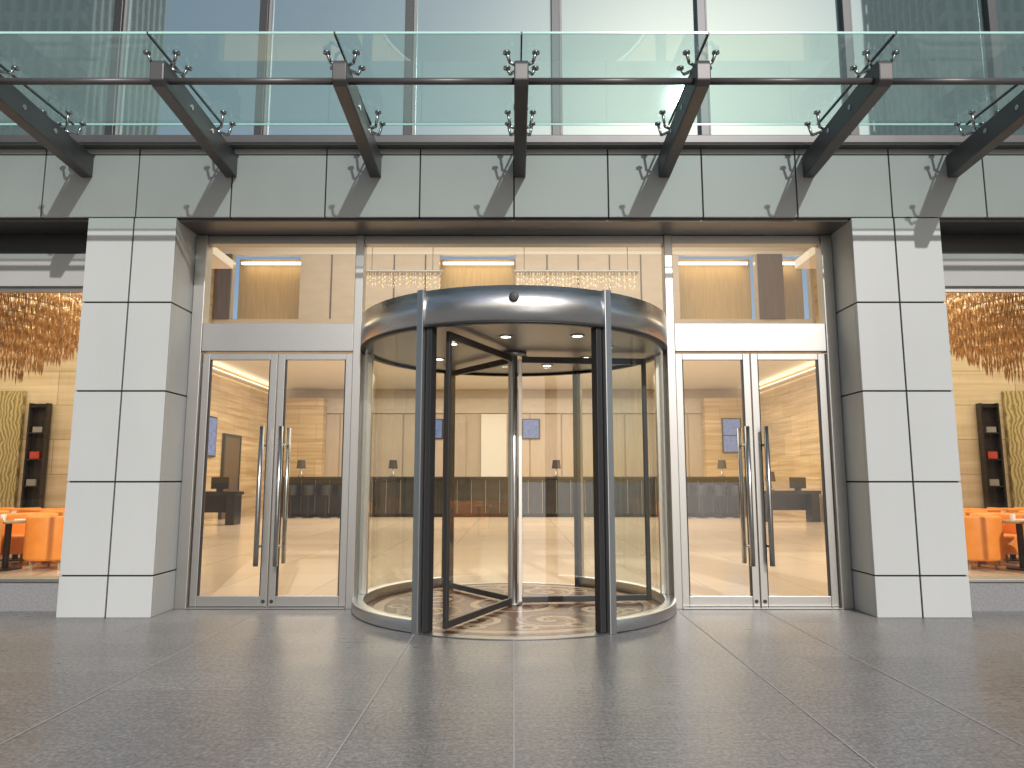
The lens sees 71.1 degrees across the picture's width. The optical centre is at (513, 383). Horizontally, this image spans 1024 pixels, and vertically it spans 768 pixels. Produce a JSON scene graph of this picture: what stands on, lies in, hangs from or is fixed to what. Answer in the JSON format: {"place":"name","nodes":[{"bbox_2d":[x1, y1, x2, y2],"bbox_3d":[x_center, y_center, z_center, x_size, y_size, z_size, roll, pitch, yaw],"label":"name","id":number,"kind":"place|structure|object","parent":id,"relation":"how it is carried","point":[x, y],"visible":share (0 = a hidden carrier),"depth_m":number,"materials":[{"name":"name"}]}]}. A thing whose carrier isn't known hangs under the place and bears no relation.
{"place":"outdoors","nodes":[
{"label":"outdoors","id":0,"kind":"place"},
{"bbox_2d":[0,330,76,507],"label":"lounge rear wall","id":1,"kind":"structure","parent":0,"point":[54,385],"depth_m":12.53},
{"bbox_2d":[212,247,232,268],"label":"lounge ceiling","id":2,"kind":"structure","parent":0,"point":[221,260],"depth_m":9.28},
{"bbox_2d":[0,609,1023,767],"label":"pavement","id":3,"kind":"structure","parent":0,"point":[279,688],"depth_m":3.72,"materials":[{"name":"grey stone"}]},
{"bbox_2d":[0,582,58,611],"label":"plinth","id":4,"kind":"structure","parent":3,"relation":"on","point":[28,596],"depth_m":6.05,"materials":[{"name":"stone"}]},
{"bbox_2d":[0,576,59,581],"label":"sill","id":5,"kind":"structure","parent":4,"relation":"on","point":[29,578],"depth_m":6.08,"materials":[{"name":"metal"}]},
{"bbox_2d":[62,218,191,617],"bbox_3d":[-3.307,0.268,6.345,0.733,3.356,0.697,0,-8,0],"label":"joint","id":6,"kind":"object","parent":3,"relation":"on","point":[115,481],"visible":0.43,"depth_m":6.02,"materials":[{"name":"black"}]},
{"bbox_2d":[56,218,196,617],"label":"panels","id":7,"kind":"object","parent":6,"relation":"attached to","point":[146,516],"visible":0.87,"depth_m":6.01,"materials":[{"name":"stone"}]},
{"bbox_2d":[185,606,344,608],"bbox_3d":[-2.136,1.934,6.207,1.368,0.007,0.161,0,-8,0],"label":"threshold","id":8,"kind":"object","parent":3,"relation":"on","point":[266,607],"visible":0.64,"depth_m":6.15,"materials":[{"name":"metal"}]},
{"bbox_2d":[0,610,1023,767],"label":"pavement joints","id":9,"kind":"object","parent":3,"relation":"on","point":[514,694],"visible":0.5,"depth_m":3.66,"materials":[{"name":"grey"}]},
{"bbox_2d":[174,235,853,608],"bbox_3d":[0.000,0.290,6.435,5.844,3.335,0.132,0,-8,0],"label":"entrance frame","id":10,"kind":"object","parent":3,"relation":"on","point":[346,337],"visible":0.82,"depth_m":6.46,"materials":[{"name":"metal"}]},
{"bbox_2d":[189,354,352,606],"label":"leaf frames","id":11,"kind":"structure","parent":10,"relation":"attached to","point":[275,421],"depth_m":6.32,"materials":[{"name":"metal"}]},
{"bbox_2d":[197,360,345,595],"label":"gaskets","id":12,"kind":"object","parent":11,"relation":"attached to","point":[205,475],"visible":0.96,"depth_m":6.36,"materials":[{"name":"black"}]},
{"bbox_2d":[253,426,290,566],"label":"pull handles","id":13,"kind":"object","parent":11,"relation":"attached to","point":[276,545],"visible":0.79,"depth_m":6.24,"materials":[{"name":"grey"}]},
{"bbox_2d":[208,236,819,246],"bbox_3d":[0.000,-1.323,6.651,5.638,0.078,0.103,0,-8,0],"label":"entrance head","id":14,"kind":"object","parent":10,"relation":"attached to","point":[513,241],"visible":0.82,"depth_m":6.60},
{"bbox_2d":[675,354,838,606],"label":"leaf frames","id":15,"kind":"structure","parent":10,"relation":"attached to","point":[752,421],"depth_m":6.32,"materials":[{"name":"metal"}]},
{"bbox_2d":[737,426,774,566],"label":"pull handles","id":16,"kind":"object","parent":15,"relation":"attached to","point":[751,545],"visible":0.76,"depth_m":6.24,"materials":[{"name":"grey"}]},
{"bbox_2d":[682,360,830,595],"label":"gaskets","id":17,"kind":"object","parent":15,"relation":"attached to","point":[822,475],"visible":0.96,"depth_m":6.36,"materials":[{"name":"black"}]},
{"bbox_2d":[286,389,741,476],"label":"wall","id":18,"kind":"structure","parent":3,"relation":"on","point":[473,444],"depth_m":25.10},
{"bbox_2d":[324,414,703,476],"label":"wall panels","id":19,"kind":"object","parent":18,"relation":"attached to","point":[387,439],"visible":0.34,"depth_m":24.81,"materials":[{"name":"wood"}]},
{"bbox_2d":[435,419,442,438],"bbox_3d":[-2.640,1.558,24.856,0.367,0.697,0.062,0,-8,0],"label":"wall screen","id":20,"kind":"object","parent":19,"relation":"attached to","point":[439,430],"depth_m":24.82,"materials":[{"name":"blue"}]},
{"bbox_2d":[522,419,539,438],"bbox_3d":[0.587,1.558,24.856,0.623,0.697,0.062,0,-8,0],"label":"wall screen","id":21,"kind":"object","parent":19,"relation":"attached to","point":[530,428],"depth_m":24.83,"materials":[{"name":"blue"}]},
{"bbox_2d":[327,399,700,412],"bbox_3d":[0.000,0.766,25.014,16.573,0.513,0.070,0,-8,0],"label":"wall frieze","id":22,"kind":"object","parent":18,"relation":"attached to","point":[501,405],"depth_m":24.98,"materials":[{"name":"beige wood"}]},
{"bbox_2d":[683,606,842,608],"bbox_3d":[2.136,1.934,6.207,1.368,0.007,0.161,0,-8,0],"label":"threshold","id":23,"kind":"object","parent":3,"relation":"on","point":[760,607],"visible":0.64,"depth_m":6.15,"materials":[{"name":"metal"}]},
{"bbox_2d":[836,218,965,617],"bbox_3d":[3.307,0.268,6.345,0.733,3.356,0.697,0,-8,0],"label":"joint","id":24,"kind":"object","parent":3,"relation":"on","point":[912,481],"visible":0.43,"depth_m":6.02,"materials":[{"name":"black"}]},
{"bbox_2d":[831,218,971,617],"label":"panels","id":25,"kind":"object","parent":24,"relation":"attached to","point":[881,516],"visible":0.82,"depth_m":6.01,"materials":[{"name":"stone"}]},
{"bbox_2d":[969,582,1023,611],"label":"plinth","id":26,"kind":"structure","parent":3,"relation":"on","point":[996,596],"depth_m":6.05,"materials":[{"name":"stone"}]},
{"bbox_2d":[968,576,1023,581],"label":"sill","id":27,"kind":"structure","parent":26,"relation":"on","point":[996,578],"depth_m":6.08,"materials":[{"name":"metal"}]},
{"bbox_2d":[0,514,1023,598],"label":"marble floor","id":28,"kind":"structure","parent":0,"point":[310,566],"depth_m":10.50,"materials":[{"name":"stone"}]},
{"bbox_2d":[0,514,25,570],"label":"round table","id":29,"kind":"object","parent":28,"relation":"on","point":[8,523],"visible":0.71,"depth_m":8.88,"materials":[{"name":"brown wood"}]},
{"bbox_2d":[0,512,58,564],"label":"armchair","id":30,"kind":"object","parent":28,"relation":"on","point":[17,538],"visible":0.29,"depth_m":9.48,"materials":[{"name":"orange leather"}]},
{"bbox_2d":[20,403,52,508],"bbox_3d":[-8.213,1.533,12.272,0.323,2.416,0.125,0,-8,0],"label":"display shelf","id":31,"kind":"object","parent":28,"relation":"on","point":[36,457],"visible":0.75,"depth_m":12.31,"materials":[{"name":"black"}]},
{"bbox_2d":[19,507,58,512],"bbox_3d":[-7.480,2.296,11.336,0.674,0.658,0.583,0,-8,0],"label":"armchair","id":32,"kind":"object","parent":28,"relation":"on","point":[27,510],"visible":0.21,"depth_m":11.13,"materials":[{"name":"orange leather"}]},
{"bbox_2d":[22,514,63,569],"bbox_3d":[-5.793,1.984,9.010,0.674,0.658,0.583,0,-8,0],"label":"armchair","id":33,"kind":"object","parent":28,"relation":"on","point":[43,535],"visible":0.63,"depth_m":8.76,"materials":[{"name":"orange leather"}]},
{"bbox_2d":[204,477,243,524],"bbox_3d":[-7.626,2.904,17.811,1.613,1.167,0.513,0,-8,0],"label":"concierge desk","id":34,"kind":"object","parent":28,"relation":"on","point":[221,500],"visible":0.51,"depth_m":17.85,"materials":[{"name":"black"}]},
{"bbox_2d":[204,365,268,520],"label":"side wall","id":35,"kind":"structure","parent":28,"relation":"on","point":[238,408],"depth_m":21.85,"materials":[{"name":"wood"}]},
{"bbox_2d":[208,416,217,456],"bbox_3d":[-8.241,1.401,19.271,0.062,1.100,1.027,0,-8,0],"label":"wall screen","id":36,"kind":"object","parent":35,"relation":"attached to","point":[212,437],"depth_m":19.50,"materials":[{"name":"blue"}]},
{"bbox_2d":[218,433,241,518],"bbox_3d":[-8.239,2.676,20.801,0.081,2.413,1.247,0,-8,0],"label":"frame","id":37,"kind":"object","parent":35,"relation":"attached to","point":[224,435],"visible":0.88,"depth_m":20.32,"materials":[{"name":"grey"}]},
{"bbox_2d":[222,436,239,518],"bbox_3d":[-8.246,2.712,20.797,0.066,2.339,1.100,0,-8,0],"label":"leaf","id":38,"kind":"object","parent":37,"relation":"attached to","point":[232,454],"visible":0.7,"depth_m":20.89,"materials":[{"name":"brown wood"}]},
{"bbox_2d":[212,368,267,391],"bbox_3d":[-8.110,-0.263,20.049,0.235,0.044,9.900,0,-8,0],"label":"cove lip","id":39,"kind":"object","parent":35,"relation":"attached to","point":[229,376],"visible":0.29,"depth_m":21.07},
{"bbox_2d":[213,353,814,388],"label":"ceiling","id":40,"kind":"structure","parent":35,"relation":"on","point":[330,374],"depth_m":22.00,"materials":[{"name":"white paint"}]},
{"bbox_2d":[237,259,300,318],"bbox_3d":[-5.225,-1.970,15.653,1.577,1.540,0.073,0,-8,0],"label":"alcove back","id":41,"kind":"object","parent":40,"relation":"on","point":[268,291],"visible":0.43,"depth_m":15.63,"materials":[{"name":"beige wood"}]},
{"bbox_2d":[241,262,300,264],"bbox_3d":[-5.225,-2.613,15.518,1.342,0.037,0.073,0,-8,0],"label":"alcove light","id":42,"kind":"object","parent":41,"relation":"attached to","point":[270,263],"visible":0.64,"depth_m":15.48,"materials":[{"name":"beige"}]},
{"bbox_2d":[440,259,515,288],"bbox_3d":[-0.770,-1.970,15.653,1.760,1.540,0.073,0,-8,0],"label":"alcove back","id":43,"kind":"object","parent":40,"relation":"on","point":[453,276],"visible":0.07,"depth_m":15.67,"materials":[{"name":"beige wood"}]},
{"bbox_2d":[443,262,513,264],"bbox_3d":[-0.770,-2.613,15.518,1.525,0.037,0.073,0,-8,0],"label":"alcove light","id":44,"kind":"object","parent":43,"relation":"attached to","point":[478,263],"visible":1,"depth_m":15.48,"materials":[{"name":"beige"}]},
{"bbox_2d":[679,259,751,318],"bbox_3d":[4.290,-1.970,15.653,1.760,1.540,0.073,0,-8,0],"label":"alcove back","id":45,"kind":"object","parent":40,"relation":"on","point":[715,291],"visible":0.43,"depth_m":15.63,"materials":[{"name":"beige wood"}]},
{"bbox_2d":[679,262,747,264],"bbox_3d":[4.290,-2.613,15.518,1.525,0.037,0.073,0,-8,0],"label":"alcove light","id":46,"kind":"object","parent":45,"relation":"attached to","point":[713,263],"visible":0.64,"depth_m":15.48,"materials":[{"name":"beige"}]},
{"bbox_2d":[783,259,804,318],"bbox_3d":[5.958,-1.970,15.653,0.697,1.540,0.073,0,-8,0],"label":"alcove back","id":47,"kind":"object","parent":40,"relation":"on","point":[793,293],"visible":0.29,"depth_m":15.62,"materials":[{"name":"beige wood"}]},
{"bbox_2d":[287,485,296,517],"bbox_3d":[-6.526,3.432,20.922,0.352,0.947,0.352,0,-8,0],"label":"bar stool","id":48,"kind":"object","parent":28,"relation":"on","point":[292,489],"visible":0.67,"depth_m":20.85,"materials":[{"name":"grey"}]},
{"bbox_2d":[283,398,326,476],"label":"travertine pier","id":49,"kind":"structure","parent":28,"relation":"on","point":[305,420],"depth_m":24.42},
{"bbox_2d":[302,485,314,517],"bbox_3d":[-6.013,3.432,20.922,0.352,0.947,0.352,0,-8,0],"label":"bar stool","id":50,"kind":"object","parent":28,"relation":"on","point":[308,490],"visible":1,"depth_m":20.83,"materials":[{"name":"grey"}]},
{"bbox_2d":[320,485,331,517],"bbox_3d":[-5.500,3.432,20.922,0.352,0.947,0.352,0,-8,0],"label":"bar stool","id":51,"kind":"object","parent":28,"relation":"on","point":[325,490],"visible":1,"depth_m":20.83,"materials":[{"name":"grey"}]},
{"bbox_2d":[481,414,506,476],"bbox_3d":[-0.697,2.721,24.696,0.880,3.373,0.077,0,-8,0],"label":"stone pilaster","id":52,"kind":"object","parent":28,"relation":"on","point":[493,445],"visible":0.56,"depth_m":24.74,"materials":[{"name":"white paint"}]},
{"bbox_2d":[281,477,746,516],"bbox_3d":[0.000,3.409,21.683,14.226,1.198,0.697,0,-8,0],"label":"reception desk","id":53,"kind":"object","parent":28,"relation":"on","point":[488,496],"visible":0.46,"depth_m":21.44,"materials":[{"name":"black"}]},
{"bbox_2d":[367,583,660,635],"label":"medallion floor","id":54,"kind":"structure","parent":28,"relation":"on","point":[543,618],"depth_m":6.04,"materials":[{"name":"stone"}]},
{"bbox_2d":[357,290,670,634],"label":"posts","id":55,"kind":"object","parent":54,"relation":"on","point":[609,515],"visible":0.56,"depth_m":5.42,"materials":[{"name":"metal"}]},
{"bbox_2d":[361,285,666,374],"bbox_3d":[0.000,-0.417,6.670,2.787,0.268,2.787,0,-8,0],"label":"canopy band","id":56,"kind":"object","parent":55,"relation":"attached to","point":[496,303],"visible":0.55,"depth_m":5.40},
{"bbox_2d":[360,320,667,376],"bbox_3d":[0.000,-0.275,6.651,2.792,0.015,2.792,0,-8,0],"label":"band lip","id":57,"kind":"object","parent":56,"relation":"attached to","point":[368,342],"visible":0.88,"depth_m":5.69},
{"bbox_2d":[437,334,613,366],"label":"downlight trims","id":58,"kind":"object","parent":56,"relation":"attached to","point":[511,336],"visible":0.6,"depth_m":6.15,"materials":[{"name":"metal"}]},
{"bbox_2d":[422,327,605,632],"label":"post seals","id":59,"kind":"object","parent":54,"relation":"on","point":[429,498],"visible":0.72,"depth_m":5.36,"materials":[{"name":"black"}]},
{"bbox_2d":[351,576,676,631],"bbox_3d":[0.000,1.910,6.358,2.816,0.086,2.420,0,-8,0],"label":"base ring","id":60,"kind":"object","parent":54,"relation":"on","point":[362,610],"visible":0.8,"depth_m":5.71,"materials":[{"name":"metal"}]},
{"bbox_2d":[358,347,669,601],"bbox_3d":[0.000,0.792,6.508,2.713,2.171,2.335,0,-8,0],"label":"curved glass","id":61,"kind":"object","parent":60,"relation":"on","point":[362,475],"visible":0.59,"depth_m":6.11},
{"bbox_2d":[418,582,609,639],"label":"threshold rings","id":62,"kind":"object","parent":54,"relation":"on","point":[513,637],"visible":0.9,"depth_m":5.04,"materials":[{"name":"metal"}]},
{"bbox_2d":[512,356,517,602],"bbox_3d":[0.000,0.831,6.503,0.065,2.264,0.065,0,-8,0],"label":"shaft","id":63,"kind":"object","parent":54,"relation":"on","point":[515,358],"visible":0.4,"depth_m":6.48,"materials":[{"name":"metal"}]},
{"bbox_2d":[508,359,521,602],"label":"wing inner stiles","id":64,"kind":"object","parent":63,"relation":"attached to","point":[511,479],"visible":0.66,"depth_m":6.47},
{"bbox_2d":[503,350,526,605],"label":"shaft collars","id":65,"kind":"object","parent":54,"relation":"on","point":[519,354],"visible":0.61,"depth_m":6.54,"materials":[{"name":"metal"}]},
{"bbox_2d":[441,331,651,628],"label":"wing frames","id":66,"kind":"structure","parent":54,"relation":"on","point":[449,374],"depth_m":6.44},
{"bbox_2d":[696,485,707,517],"bbox_3d":[5.500,3.432,20.922,0.352,0.947,0.352,0,-8,0],"label":"bar stool","id":67,"kind":"object","parent":28,"relation":"on","point":[701,490],"visible":1,"depth_m":20.83,"materials":[{"name":"grey"}]},
{"bbox_2d":[713,485,725,517],"bbox_3d":[6.013,3.432,20.922,0.352,0.947,0.352,0,-8,0],"label":"bar stool","id":68,"kind":"object","parent":28,"relation":"on","point":[719,490],"visible":1,"depth_m":20.83,"materials":[{"name":"grey"}]},
{"bbox_2d":[701,398,744,476],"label":"travertine pier","id":69,"kind":"structure","parent":28,"relation":"on","point":[714,411],"depth_m":24.43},
{"bbox_2d":[721,418,740,452],"bbox_3d":[7.406,1.750,24.357,0.660,1.173,0.062,0,-8,0],"label":"wall screen","id":70,"kind":"object","parent":69,"relation":"attached to","point":[729,426],"depth_m":24.33,"materials":[{"name":"blue"}]},
{"bbox_2d":[731,485,740,517],"bbox_3d":[6.526,3.432,20.922,0.352,0.947,0.352,0,-8,0],"label":"bar stool","id":71,"kind":"object","parent":28,"relation":"on","point":[734,489],"visible":0.65,"depth_m":20.85,"materials":[{"name":"grey"}]},
{"bbox_2d":[759,365,823,520],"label":"side wall","id":72,"kind":"structure","parent":28,"relation":"on","point":[789,414],"depth_m":21.23,"materials":[{"name":"wood"}]},
{"bbox_2d":[760,368,815,391],"bbox_3d":[8.110,-0.263,20.049,0.235,0.044,9.900,0,-8,0],"label":"cove lip","id":73,"kind":"object","parent":72,"relation":"attached to","point":[798,376],"visible":0.29,"depth_m":21.07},
{"bbox_2d":[764,477,820,521],"bbox_3d":[7.333,3.089,19.192,1.613,1.167,0.513,0,-8,0],"label":"concierge desk","id":74,"kind":"object","parent":28,"relation":"on","point":[798,498],"visible":0.66,"depth_m":19.24,"materials":[{"name":"black"}]},
{"bbox_2d":[964,514,1005,569],"bbox_3d":[5.793,1.984,9.010,0.674,0.658,0.583,0,-8,0],"label":"armchair","id":75,"kind":"object","parent":28,"relation":"on","point":[984,535],"visible":0.61,"depth_m":8.76,"materials":[{"name":"orange leather"}]},
{"bbox_2d":[975,403,1007,508],"bbox_3d":[8.213,1.533,12.272,0.323,2.416,0.125,0,-8,0],"label":"display shelf","id":76,"kind":"object","parent":28,"relation":"on","point":[991,457],"visible":0.73,"depth_m":12.31,"materials":[{"name":"black"}]},
{"bbox_2d":[969,512,1023,564],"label":"armchair","id":77,"kind":"object","parent":28,"relation":"on","point":[1010,538],"visible":0.4,"depth_m":9.51,"materials":[{"name":"orange leather"}]},
{"bbox_2d":[1002,514,1023,570],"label":"round table","id":78,"kind":"object","parent":28,"relation":"on","point":[1019,523],"visible":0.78,"depth_m":8.89,"materials":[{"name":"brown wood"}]},
{"bbox_2d":[0,150,1023,219],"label":"joint","id":79,"kind":"object","parent":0,"point":[514,204],"visible":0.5,"depth_m":6.26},
{"bbox_2d":[0,219,88,233],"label":"soffit side","id":80,"kind":"structure","parent":79,"relation":"attached to","point":[43,226],"depth_m":6.37,"materials":[{"name":"grey metal"}]},
{"bbox_2d":[0,254,85,286],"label":"header panel","id":81,"kind":"object","parent":80,"relation":"attached to","point":[41,270],"depth_m":6.46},
{"bbox_2d":[0,287,82,292],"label":"window head","id":82,"kind":"object","parent":81,"relation":"attached to","point":[41,289],"depth_m":6.48,"materials":[{"name":"metal"}]},
{"bbox_2d":[0,234,86,253],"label":"header recess","id":83,"kind":"object","parent":80,"relation":"attached to","point":[43,243],"depth_m":6.55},
{"bbox_2d":[0,149,1023,217],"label":"fascia panels","id":84,"kind":"object","parent":79,"relation":"attached to","point":[478,183],"visible":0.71,"depth_m":6.25,"materials":[{"name":"stone"}]},
{"bbox_2d":[0,31,1023,176],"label":"glass canopy","id":85,"kind":"object","parent":79,"relation":"attached to","point":[168,84],"visible":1,"depth_m":5.26,"materials":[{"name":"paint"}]},
{"bbox_2d":[0,135,1023,149],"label":"coping","id":86,"kind":"object","parent":79,"relation":"on","point":[607,142],"visible":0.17,"depth_m":6.22,"materials":[{"name":"paint"}]},
{"bbox_2d":[180,219,847,235],"bbox_3d":[0.000,-1.397,6.510,5.837,0.026,0.521,0,-8,0],"label":"soffit","id":87,"kind":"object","parent":79,"relation":"attached to","point":[513,227],"visible":0.64,"depth_m":6.40,"materials":[{"name":"grey metal"}]},
{"bbox_2d":[939,219,1023,233],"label":"soffit side","id":88,"kind":"structure","parent":79,"relation":"attached to","point":[981,226],"depth_m":6.37,"materials":[{"name":"grey metal"}]},
{"bbox_2d":[941,234,1023,253],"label":"header recess","id":89,"kind":"object","parent":88,"relation":"attached to","point":[982,243],"depth_m":6.55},
{"bbox_2d":[942,254,1023,286],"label":"header panel","id":90,"kind":"object","parent":88,"relation":"attached to","point":[983,270],"depth_m":6.46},
{"bbox_2d":[945,287,1023,292],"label":"window head","id":91,"kind":"object","parent":90,"relation":"attached to","point":[984,289],"depth_m":6.48,"materials":[{"name":"metal"}]},
{"bbox_2d":[367,324,660,373],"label":"canopy ceiling","id":92,"kind":"structure","parent":0,"point":[536,340],"depth_m":6.35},
{"bbox_2d":[233,256,808,318],"label":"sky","id":93,"kind":"structure","parent":0,"point":[237,267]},
{"bbox_2d":[795,247,815,268],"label":"lounge ceiling","id":94,"kind":"structure","parent":0,"point":[806,260],"depth_m":9.28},
{"bbox_2d":[949,322,1023,507],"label":"lounge rear wall","id":95,"kind":"structure","parent":0,"point":[973,385],"depth_m":12.52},
{"bbox_3d":[-11.843,-0.896,9.868,0.220,6.600,5.976,0,-8,0],"label":"lounge","id":96,"kind":"object","parent":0,"visible":0},
{"bbox_2d":[0,391,26,507],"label":"woven wall panel","id":97,"kind":"structure","parent":96,"relation":"attached to","point":[12,408],"depth_m":12.37,"materials":[{"name":"gold metal"}]},
{"bbox_2d":[0,293,83,384],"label":"crystal chandelier","id":98,"kind":"object","parent":96,"relation":"hanging from","point":[23,324],"visible":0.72,"depth_m":9.21,"materials":[{"name":"brown metal"}]},
{"bbox_3d":[0.000,-4.097,11.374,23.466,0.147,8.169,0,-8,0],"label":"front ceiling","id":99,"kind":"object","parent":96,"relation":"on","visible":0},
{"bbox_2d":[366,247,443,290],"bbox_3d":[-2.017,-2.732,13.037,1.467,2.118,0.257,0,-8,0],"label":"crystal chandelier","id":100,"kind":"object","parent":99,"relation":"hanging from","point":[430,273],"visible":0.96,"depth_m":12.84,"materials":[{"name":"clear glass"}]},
{"bbox_2d":[229,255,814,318],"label":"bulkhead wall","id":101,"kind":"structure","parent":99,"relation":"attached to","point":[314,293],"depth_m":15.10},
{"bbox_2d":[329,255,641,318],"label":"bulkhead joints","id":102,"kind":"object","parent":101,"relation":"attached to","point":[425,276],"visible":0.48,"depth_m":15.09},
{"bbox_2d":[212,254,785,318],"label":"veneer panels","id":103,"kind":"object","parent":101,"relation":"attached to","point":[770,286],"visible":0.89,"depth_m":15.01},
{"bbox_2d":[217,247,810,255],"bbox_3d":[0.000,-3.113,15.274,12.613,0.767,0.132,0,-8,0],"label":"bulkhead top","id":104,"kind":"object","parent":101,"relation":"attached to","point":[515,251],"visible":0.07,"depth_m":15.17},
{"bbox_2d":[212,319,815,322],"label":"bulkhead beam","id":105,"kind":"structure","parent":101,"relation":"attached to","point":[352,320],"depth_m":14.96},
{"bbox_2d":[514,247,638,291],"bbox_3d":[1.118,-2.708,13.034,2.237,2.165,0.257,0,-8,0],"label":"crystal chandelier","id":106,"kind":"object","parent":99,"relation":"hanging from","point":[618,273],"visible":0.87,"depth_m":12.84,"materials":[{"name":"clear glass"}]},
{"bbox_3d":[11.843,-0.896,9.868,0.220,6.600,5.976,0,-8,0],"label":"lounge","id":107,"kind":"object","parent":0,"visible":0},
{"bbox_2d":[944,293,1023,383],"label":"crystal chandelier","id":108,"kind":"object","parent":107,"relation":"hanging from","point":[963,324],"visible":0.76,"depth_m":9.23,"materials":[{"name":"brown metal"}]},
{"bbox_2d":[1001,391,1023,507],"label":"woven wall panel","id":109,"kind":"structure","parent":107,"relation":"attached to","point":[1013,407],"depth_m":12.38,"materials":[{"name":"gold metal"}]},
{"bbox_3d":[0.000,-2.059,6.658,23.466,0.073,0.505,0,-8,0],"label":"ledge","id":110,"kind":"object","parent":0,"visible":0},
{"bbox_2d":[104,0,1005,134],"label":"curtain wall mullions","id":111,"kind":"object","parent":110,"relation":"on","point":[992,42],"depth_m":7.02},
{"bbox_2d":[0,0,1023,134],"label":"curtain wall glass","id":112,"kind":"object","parent":111,"relation":"attached to","point":[483,56],"depth_m":7.09,"materials":[{"name":"glass"}]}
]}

